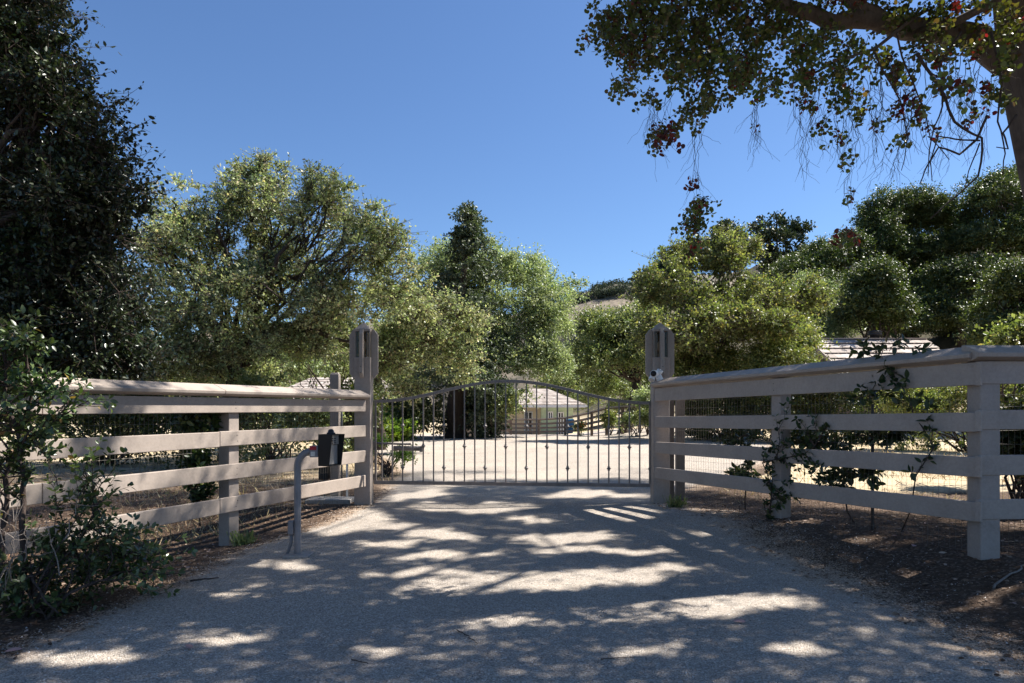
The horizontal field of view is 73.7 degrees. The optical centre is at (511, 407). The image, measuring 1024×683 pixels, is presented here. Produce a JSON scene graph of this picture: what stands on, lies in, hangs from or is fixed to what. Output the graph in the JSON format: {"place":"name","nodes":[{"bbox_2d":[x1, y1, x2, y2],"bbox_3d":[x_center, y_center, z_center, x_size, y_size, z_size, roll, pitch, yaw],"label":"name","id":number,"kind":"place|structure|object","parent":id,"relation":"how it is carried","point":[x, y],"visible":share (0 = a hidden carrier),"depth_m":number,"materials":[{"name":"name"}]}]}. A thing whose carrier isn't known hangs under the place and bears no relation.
{"place":"outdoors","nodes":[
{"label":"outdoors","id":0,"kind":"place"},
{"bbox_2d":[71,257,878,409],"bbox_3d":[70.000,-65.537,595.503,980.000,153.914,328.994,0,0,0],"label":"hill","id":1,"kind":"structure","parent":0,"point":[615,301],"depth_m":540.41,"materials":[{"name":"beige soil"}]},
{"bbox_2d":[571,248,793,303],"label":"hilltop woodland","id":2,"kind":"object","parent":1,"relation":"on","point":[598,290],"visible":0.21,"depth_m":565.50,"materials":[{"name":"green plant"}]},
{"bbox_2d":[4,0,1015,337],"label":"sky","id":3,"kind":"structure","parent":0,"point":[433,107],"materials":[{"name":"blue"}]},
{"bbox_2d":[0,428,1023,682],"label":"gravel driveway","id":4,"kind":"structure","parent":0,"point":[714,624],"depth_m":5.00,"materials":[{"name":"beige gravel"}]},
{"bbox_2d":[4,647,21,651],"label":"fallen leaf","id":5,"kind":"object","parent":4,"relation":"on","point":[14,648],"visible":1,"depth_m":3.94,"materials":[{"name":"plant"}]},
{"bbox_2d":[190,577,218,581],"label":"fallen twig","id":6,"kind":"object","parent":4,"relation":"on","point":[202,579],"visible":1,"depth_m":5.63,"materials":[{"name":"wood"}]},
{"bbox_2d":[226,528,260,545],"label":"weed tuft","id":7,"kind":"object","parent":4,"relation":"on","point":[241,539],"visible":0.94,"depth_m":7.45,"materials":[{"name":"green plant"}]},
{"bbox_2d":[566,419,573,432],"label":"wheelie bin","id":8,"kind":"object","parent":4,"relation":"on","point":[570,424],"visible":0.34,"depth_m":50.66,"materials":[{"name":"blue plastic"}]},
{"bbox_2d":[601,657,630,659],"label":"fallen twig","id":9,"kind":"object","parent":4,"relation":"on","point":[615,657],"visible":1,"depth_m":3.86,"materials":[{"name":"wood"}]},
{"bbox_2d":[662,494,687,507],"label":"weed tuft","id":10,"kind":"object","parent":4,"relation":"on","point":[676,503],"visible":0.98,"depth_m":9.33,"materials":[{"name":"green plant"}]},
{"bbox_2d":[733,619,745,621],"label":"fallen leaf","id":11,"kind":"object","parent":4,"relation":"on","point":[738,620],"visible":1,"depth_m":4.49,"materials":[{"name":"plant"}]},
{"bbox_2d":[0,247,1023,621],"bbox_3d":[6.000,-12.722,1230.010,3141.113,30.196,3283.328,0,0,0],"label":"ground","id":12,"kind":"structure","parent":0,"point":[956,531],"depth_m":9.15,"materials":[{"name":"soil"}]},
{"bbox_2d":[0,305,117,614],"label":"toyon shrub","id":13,"kind":"object","parent":12,"relation":"on","point":[14,380],"visible":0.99,"depth_m":4.67,"materials":[{"name":"green plant"}]},
{"bbox_2d":[0,0,194,415],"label":"dark oak tree","id":14,"kind":"object","parent":12,"relation":"on","point":[65,214],"visible":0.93,"depth_m":6.39,"materials":[{"name":"green plant"}]},
{"bbox_2d":[0,435,197,620],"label":"sprawling bush","id":15,"kind":"object","parent":12,"relation":"on","point":[57,600],"visible":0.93,"depth_m":4.79,"materials":[{"name":"green plant"}]},
{"bbox_2d":[0,493,98,599],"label":"bare twigs","id":16,"kind":"object","parent":15,"relation":"attached to","point":[12,559],"visible":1,"depth_m":4.37,"materials":[{"name":"brown wood"}]},
{"bbox_2d":[6,378,218,468],"bbox_3d":[-10.105,0.497,17.141,7.122,2.858,3.071,0,0,16],"label":"hedge shrub","id":17,"kind":"object","parent":12,"relation":"on","point":[148,424],"visible":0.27,"depth_m":16.54,"materials":[{"name":"green plant"}]},
{"bbox_2d":[0,365,289,444],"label":"hedge shrub","id":18,"kind":"object","parent":12,"relation":"on","point":[153,418],"visible":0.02,"depth_m":24.74,"materials":[{"name":"green plant"}]},
{"bbox_2d":[0,377,369,581],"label":"wing fence","id":19,"kind":"object","parent":12,"relation":"on","point":[229,470],"visible":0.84,"depth_m":7.21,"materials":[{"name":"paint"}]},
{"bbox_2d":[171,396,227,525],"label":"climbing vine","id":20,"kind":"object","parent":19,"relation":"attached to","point":[192,422],"visible":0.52,"depth_m":7.30,"materials":[{"name":"green plant"}]},
{"bbox_2d":[113,146,444,461],"bbox_3d":[-6.168,-2.713,17.918,8.862,8.899,5.993,0,0,0],"label":"oak tree","id":21,"kind":"object","parent":12,"relation":"on","point":[251,282],"visible":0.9,"depth_m":17.19,"materials":[{"name":"green plant"}]},
{"bbox_2d":[209,360,352,468],"bbox_3d":[-5.675,0.258,16.529,4.094,2.780,3.229,0,0,0],"label":"hedge shrub","id":22,"kind":"object","parent":12,"relation":"on","point":[261,419],"visible":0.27,"depth_m":16.08,"materials":[{"name":"green plant"}]},
{"bbox_2d":[230,319,340,386],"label":"background tree","id":23,"kind":"object","parent":12,"relation":"on","point":[296,375],"visible":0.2,"depth_m":60.30,"materials":[{"name":"plant"}]},
{"bbox_2d":[282,429,344,558],"bbox_3d":[-1.908,0.843,6.555,0.582,1.285,0.250,0,0,0],"label":"intercom stand","id":24,"kind":"object","parent":12,"relation":"on","point":[327,450],"visible":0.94,"depth_m":6.53,"materials":[{"name":"metal"}]},
{"bbox_2d":[267,303,378,388],"bbox_3d":[-6.496,-1.135,22.860,3.991,5.330,5.072,0,0,-33],"label":"bay shrub","id":25,"kind":"object","parent":12,"relation":"on","point":[336,367],"visible":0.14,"depth_m":22.26,"materials":[{"name":"green plant"}]},
{"bbox_2d":[305,496,353,503],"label":"concrete slab","id":26,"kind":"structure","parent":12,"relation":"on","point":[329,499],"depth_m":10.19,"materials":[{"name":"grey concrete"}]},
{"bbox_2d":[346,464,347,496],"bbox_3d":[-2.510,1.132,10.505,0.084,0.676,0.039,0,0,-18],"label":"standpipe","id":27,"kind":"object","parent":26,"relation":"on","point":[346,477],"visible":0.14,"depth_m":10.48,"materials":[{"name":"white plastic"}]},
{"bbox_2d":[277,377,393,428],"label":"house","id":28,"kind":"structure","parent":12,"relation":"on","point":[322,380],"depth_m":53.04,"materials":[{"name":"white"}]},
{"bbox_2d":[330,373,342,495],"bbox_3d":[-2.754,0.540,10.750,0.196,2.189,0.135,0,0,0],"label":"support post","id":29,"kind":"object","parent":12,"relation":"on","point":[334,416],"visible":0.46,"depth_m":10.68,"materials":[{"name":"paint"}]},
{"bbox_2d":[319,466,329,495],"bbox_3d":[-2.938,1.150,10.682,0.145,0.840,0.155,0,0,0],"label":"control box","id":30,"kind":"object","parent":29,"relation":"attached to","point":[325,475],"visible":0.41,"depth_m":10.61,"materials":[{"name":"black metal"}]},
{"bbox_2d":[299,375,395,460],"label":"hedge shrub","id":31,"kind":"object","parent":12,"relation":"on","point":[350,422],"visible":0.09,"depth_m":18.17,"materials":[{"name":"green plant"}]},
{"bbox_2d":[349,322,377,504],"bbox_3d":[-2.190,0.227,10.100,0.330,2.987,0.330,0,0,-45],"label":"gate post","id":32,"kind":"object","parent":12,"relation":"on","point":[363,359],"visible":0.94,"depth_m":9.98,"materials":[{"name":"paint"}]},
{"bbox_2d":[383,406,398,422],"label":"fresh shrub","id":33,"kind":"object","parent":12,"relation":"on","point":[385,413],"visible":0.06,"depth_m":30.76,"materials":[{"name":"green plant"}]},
{"bbox_2d":[373,432,417,476],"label":"fresh shrub","id":34,"kind":"object","parent":12,"relation":"on","point":[397,455],"visible":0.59,"depth_m":14.32,"materials":[{"name":"green plant"}]},
{"bbox_2d":[373,415,424,440],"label":"strap leaf clump","id":35,"kind":"object","parent":12,"relation":"on","point":[397,432],"visible":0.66,"depth_m":29.16,"materials":[{"name":"green plant"}]},
{"bbox_2d":[371,313,448,404],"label":"background tree","id":36,"kind":"object","parent":12,"relation":"on","point":[408,371],"visible":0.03,"depth_m":58.92,"materials":[{"name":"green plant"}]},
{"bbox_2d":[382,389,446,437],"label":"shrub","id":37,"kind":"object","parent":12,"relation":"on","point":[407,410],"visible":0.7,"depth_m":30.53,"materials":[{"name":"green plant"}]},
{"bbox_2d":[351,271,504,449],"bbox_3d":[-2.682,-1.439,21.562,5.032,6.268,4.567,0,0,0],"label":"oak tree","id":38,"kind":"object","parent":12,"relation":"on","point":[444,317],"visible":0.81,"depth_m":21.06,"materials":[{"name":"green plant"}]},
{"bbox_2d":[392,200,525,437],"bbox_3d":[-2.675,-3.901,32.670,6.739,11.934,7.175,0,0,0],"label":"redwood tree","id":39,"kind":"object","parent":12,"relation":"on","point":[468,233],"visible":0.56,"depth_m":31.93,"materials":[{"name":"green plant"}]},
{"bbox_2d":[388,228,590,435],"bbox_3d":[-1.300,-3.965,34.889,11.096,11.545,7.276,0,0,0],"label":"live oak tree","id":40,"kind":"object","parent":12,"relation":"on","point":[543,353],"visible":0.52,"depth_m":33.76,"materials":[{"name":"green plant"}]},
{"bbox_2d":[487,420,509,434],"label":"fence","id":41,"kind":"object","parent":12,"relation":"on","point":[507,430],"visible":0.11,"depth_m":56.98,"materials":[{"name":"brown wood"}]},
{"bbox_2d":[465,375,544,436],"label":"shrub","id":42,"kind":"object","parent":12,"relation":"on","point":[510,401],"visible":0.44,"depth_m":30.77,"materials":[{"name":"green plant"}]},
{"bbox_2d":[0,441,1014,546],"bbox_3d":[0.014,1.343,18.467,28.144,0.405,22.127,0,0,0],"label":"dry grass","id":43,"kind":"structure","parent":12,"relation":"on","point":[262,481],"depth_m":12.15,"materials":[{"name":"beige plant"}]},
{"bbox_2d":[0,487,1023,679],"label":"leaf litter","id":44,"kind":"object","parent":12,"relation":"on","point":[692,506],"visible":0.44,"depth_m":6.51,"materials":[{"name":"brown plant"}]},
{"bbox_2d":[477,389,586,433],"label":"house","id":45,"kind":"structure","parent":12,"relation":"on","point":[552,406],"depth_m":62.40,"materials":[{"name":"beige"}]},
{"bbox_2d":[524,411,532,430],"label":"french door","id":46,"kind":"structure","parent":45,"relation":"in","point":[529,413],"depth_m":63.35,"materials":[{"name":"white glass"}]},
{"bbox_2d":[548,411,552,417],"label":"window","id":47,"kind":"structure","parent":45,"relation":"in","point":[550,413],"depth_m":62.30,"materials":[{"name":"white glass"}]},
{"bbox_2d":[558,412,563,433],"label":"french door","id":48,"kind":"structure","parent":45,"relation":"in","point":[560,414],"depth_m":62.30,"materials":[{"name":"white glass"}]},
{"bbox_2d":[533,366,616,412],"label":"background tree","id":49,"kind":"object","parent":12,"relation":"on","point":[570,386],"visible":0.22,"depth_m":77.80,"materials":[{"name":"green plant"}]},
{"bbox_2d":[510,405,643,435],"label":"paddock fence","id":50,"kind":"object","parent":12,"relation":"on","point":[591,422],"visible":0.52,"depth_m":47.96,"materials":[{"name":"brown wood"}]},
{"bbox_2d":[572,420,589,435],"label":"flower bush","id":51,"kind":"object","parent":12,"relation":"on","point":[582,425],"visible":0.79,"depth_m":42.81,"materials":[{"name":"green plant"}]},
{"bbox_2d":[595,407,623,434],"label":"tufted shrub","id":52,"kind":"object","parent":12,"relation":"on","point":[604,417],"visible":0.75,"depth_m":35.33,"materials":[{"name":"green plant"}]},
{"bbox_2d":[563,293,680,433],"bbox_3d":[5.671,-2.529,39.715,8.776,8.555,7.761,0,0,44],"label":"bay tree","id":53,"kind":"object","parent":12,"relation":"on","point":[601,345],"visible":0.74,"depth_m":38.37,"materials":[{"name":"green plant"}]},
{"bbox_2d":[614,405,648,436],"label":"fresh shrub","id":54,"kind":"object","parent":12,"relation":"on","point":[644,417],"visible":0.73,"depth_m":31.23,"materials":[{"name":"green plant"}]},
{"bbox_2d":[625,383,649,434],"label":"round shrub","id":55,"kind":"object","parent":12,"relation":"on","point":[642,394],"visible":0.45,"depth_m":32.66,"materials":[{"name":"green plant"}]},
{"bbox_2d":[601,367,686,410],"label":"background tree","id":56,"kind":"object","parent":12,"relation":"on","point":[612,403],"visible":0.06,"depth_m":66.86,"materials":[{"name":"green plant"}]},
{"bbox_2d":[645,322,673,502],"bbox_3d":[2.186,0.227,10.100,0.330,2.987,0.330,0,0,45],"label":"gate post","id":57,"kind":"object","parent":12,"relation":"on","point":[659,349],"visible":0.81,"depth_m":9.98,"materials":[{"name":"paint"}]},
{"bbox_2d":[374,380,650,486],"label":"driveway gate","id":58,"kind":"structure","parent":57,"relation":"attached to","point":[516,483],"depth_m":10.19,"materials":[{"name":"metal"}]},
{"bbox_2d":[373,441,422,451],"bbox_3d":[-1.744,0.585,10.357,0.819,0.150,0.226,0,0,5],"label":"gate opener","id":59,"kind":"object","parent":58,"relation":"attached to","point":[409,448],"visible":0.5,"depth_m":10.38,"materials":[{"name":"metal"}]},
{"bbox_2d":[627,248,705,310],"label":"pine tree","id":60,"kind":"object","parent":12,"relation":"on","point":[660,265],"visible":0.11,"depth_m":51.59,"materials":[{"name":"green plant"}]},
{"bbox_2d":[669,400,674,497],"bbox_3d":[2.515,0.660,10.750,0.101,1.720,0.100,0,0,0],"label":"slim pole","id":61,"kind":"object","parent":12,"relation":"on","point":[671,440],"visible":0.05,"depth_m":10.72,"materials":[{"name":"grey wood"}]},
{"bbox_2d":[675,386,684,499],"bbox_3d":[2.596,0.580,10.550,0.125,2.081,0.125,0,0,0],"label":"support post","id":62,"kind":"object","parent":12,"relation":"on","point":[678,439],"depth_m":10.49,"materials":[{"name":"brown wood"}]},
{"bbox_2d":[674,381,769,441],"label":"hedge shrub","id":63,"kind":"object","parent":12,"relation":"on","point":[751,405],"visible":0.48,"depth_m":27.51,"materials":[{"name":"green plant"}]},
{"bbox_2d":[702,216,750,369],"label":"tree","id":64,"kind":"object","parent":12,"relation":"on","point":[726,223],"visible":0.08,"depth_m":54.68,"materials":[{"name":"green plant"}]},
{"bbox_2d":[616,218,845,432],"bbox_3d":[9.766,-3.516,29.611,10.773,10.040,8.216,0,0,0],"label":"oak tree","id":65,"kind":"object","parent":12,"relation":"on","point":[701,309],"visible":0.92,"depth_m":28.94,"materials":[{"name":"green plant"}]},
{"bbox_2d":[629,314,838,431],"bbox_3d":[9.577,-1.391,29.381,8.866,5.584,5.262,0,0,0],"label":"bay shrub","id":66,"kind":"object","parent":12,"relation":"on","point":[758,355],"visible":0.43,"depth_m":28.65,"materials":[{"name":"green plant"}]},
{"bbox_2d":[715,428,763,509],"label":"climbing vine","id":67,"kind":"object","parent":12,"relation":"on","point":[744,469],"visible":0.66,"depth_m":8.75,"materials":[{"name":"green plant"}]},
{"bbox_2d":[746,209,817,273],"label":"pine tree","id":68,"kind":"object","parent":12,"relation":"on","point":[784,231],"visible":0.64,"depth_m":57.42,"materials":[{"name":"green plant"}]},
{"bbox_2d":[713,267,860,314],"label":"hillside oak tree","id":69,"kind":"object","parent":12,"relation":"on","point":[772,281],"depth_m":49.03,"materials":[{"name":"green plant"}]},
{"bbox_2d":[574,0,1023,258],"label":"gum tree","id":70,"kind":"object","parent":12,"relation":"on","point":[997,50],"visible":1,"depth_m":6.04,"materials":[{"name":"green plant"}]},
{"bbox_2d":[782,268,867,337],"bbox_3d":[18.020,-3.766,39.938,5.469,9.198,4.797,0,0,25],"label":"live oak tree","id":71,"kind":"object","parent":12,"relation":"on","point":[830,329],"visible":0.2,"depth_m":39.02,"materials":[{"name":"green plant"}]},
{"bbox_2d":[760,224,890,318],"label":"hillside oak tree","id":72,"kind":"object","parent":12,"relation":"on","point":[829,258],"visible":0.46,"depth_m":43.64,"materials":[{"name":"green plant"}]},
{"bbox_2d":[754,359,914,442],"bbox_3d":[12.645,0.071,26.030,6.518,3.961,3.898,0,0,9],"label":"hedge shrub","id":73,"kind":"object","parent":12,"relation":"on","point":[808,400],"visible":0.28,"depth_m":25.75,"materials":[{"name":"green plant"}]},
{"bbox_2d":[650,345,1023,559],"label":"wing fence","id":74,"kind":"object","parent":12,"relation":"on","point":[982,373],"visible":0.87,"depth_m":6.41,"materials":[{"name":"paint"}]},
{"bbox_2d":[648,368,662,387],"bbox_3d":[2.090,-0.430,9.811,0.336,0.276,0.164,0,0,-44],"label":"security camera","id":75,"kind":"object","parent":74,"relation":"attached to","point":[656,374],"visible":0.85,"depth_m":9.76,"materials":[{"name":"white plastic"}]},
{"bbox_2d":[760,396,834,519],"bbox_3d":[3.135,0.599,7.401,0.378,1.458,1.069,0,0,-24],"label":"climbing vine","id":76,"kind":"object","parent":74,"relation":"attached to","point":[770,468],"visible":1,"depth_m":7.52,"materials":[{"name":"green plant"}]},
{"bbox_2d":[831,333,940,531],"bbox_3d":[3.497,0.240,6.475,0.422,1.882,1.294,0,0,-19],"label":"climbing vine","id":77,"kind":"object","parent":74,"relation":"attached to","point":[913,402],"visible":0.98,"depth_m":6.31,"materials":[{"name":"green plant"}]},
{"bbox_2d":[790,430,917,523],"bbox_3d":[3.431,0.637,7.214,0.527,1.133,1.805,0,0,-14],"label":"climbing vine","id":78,"kind":"object","parent":12,"relation":"on","point":[890,438],"visible":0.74,"depth_m":7.10,"materials":[{"name":"green plant"}]},
{"bbox_2d":[871,404,873,529],"bbox_3d":[3.638,0.636,6.852,0.061,1.350,0.022,0,0,0],"label":"plant stake","id":79,"kind":"object","parent":12,"relation":"on","point":[872,479],"visible":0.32,"depth_m":6.84,"materials":[{"name":"plastic"}]},
{"bbox_2d":[799,330,959,413],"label":"shed","id":80,"kind":"structure","parent":12,"relation":"on","point":[842,350],"depth_m":34.80,"materials":[{"name":"grey wood"}]},
{"bbox_2d":[823,250,946,337],"bbox_3d":[21.626,-4.136,39.089,9.668,9.160,5.625,0,0,-40],"label":"hillside oak tree","id":81,"kind":"object","parent":12,"relation":"on","point":[876,295],"visible":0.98,"depth_m":37.17,"materials":[{"name":"green plant"}]},
{"bbox_2d":[833,257,964,337],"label":"hillside oak tree","id":82,"kind":"object","parent":12,"relation":"on","point":[912,283],"visible":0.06,"depth_m":46.00,"materials":[{"name":"green plant"}]},
{"bbox_2d":[834,172,992,337],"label":"hillside oak tree","id":83,"kind":"object","parent":12,"relation":"on","point":[912,209],"visible":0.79,"depth_m":46.31,"materials":[{"name":"green plant"}]},
{"bbox_2d":[874,384,1023,451],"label":"sunny shrub","id":84,"kind":"object","parent":12,"relation":"on","point":[948,393],"visible":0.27,"depth_m":20.85,"materials":[{"name":"green plant"}]},
{"bbox_2d":[907,242,1023,347],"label":"hillside oak tree","id":85,"kind":"object","parent":12,"relation":"on","point":[946,287],"visible":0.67,"depth_m":40.95,"materials":[{"name":"green plant"}]},
{"bbox_2d":[944,159,1023,263],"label":"hillside oak tree","id":86,"kind":"object","parent":12,"relation":"on","point":[1000,197],"visible":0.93,"depth_m":43.76,"materials":[{"name":"green plant"}]},
{"bbox_2d":[945,250,1023,345],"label":"hillside oak tree","id":87,"kind":"object","parent":12,"relation":"on","point":[1008,282],"visible":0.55,"depth_m":31.88,"materials":[{"name":"green plant"}]},
{"bbox_2d":[958,384,1023,498],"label":"shade shrub","id":88,"kind":"object","parent":12,"relation":"on","point":[1009,442],"visible":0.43,"depth_m":8.19,"materials":[{"name":"green plant"}]},
{"bbox_2d":[973,304,1023,480],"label":"sunny shrub","id":89,"kind":"object","parent":12,"relation":"on","point":[1010,334],"visible":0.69,"depth_m":11.96,"materials":[{"name":"green plant"}]},
{"bbox_2d":[992,564,1023,588],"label":"fallen twig","id":90,"kind":"object","parent":12,"relation":"on","point":[1002,579],"visible":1,"depth_m":5.14,"materials":[{"name":"wood"}]}
]}

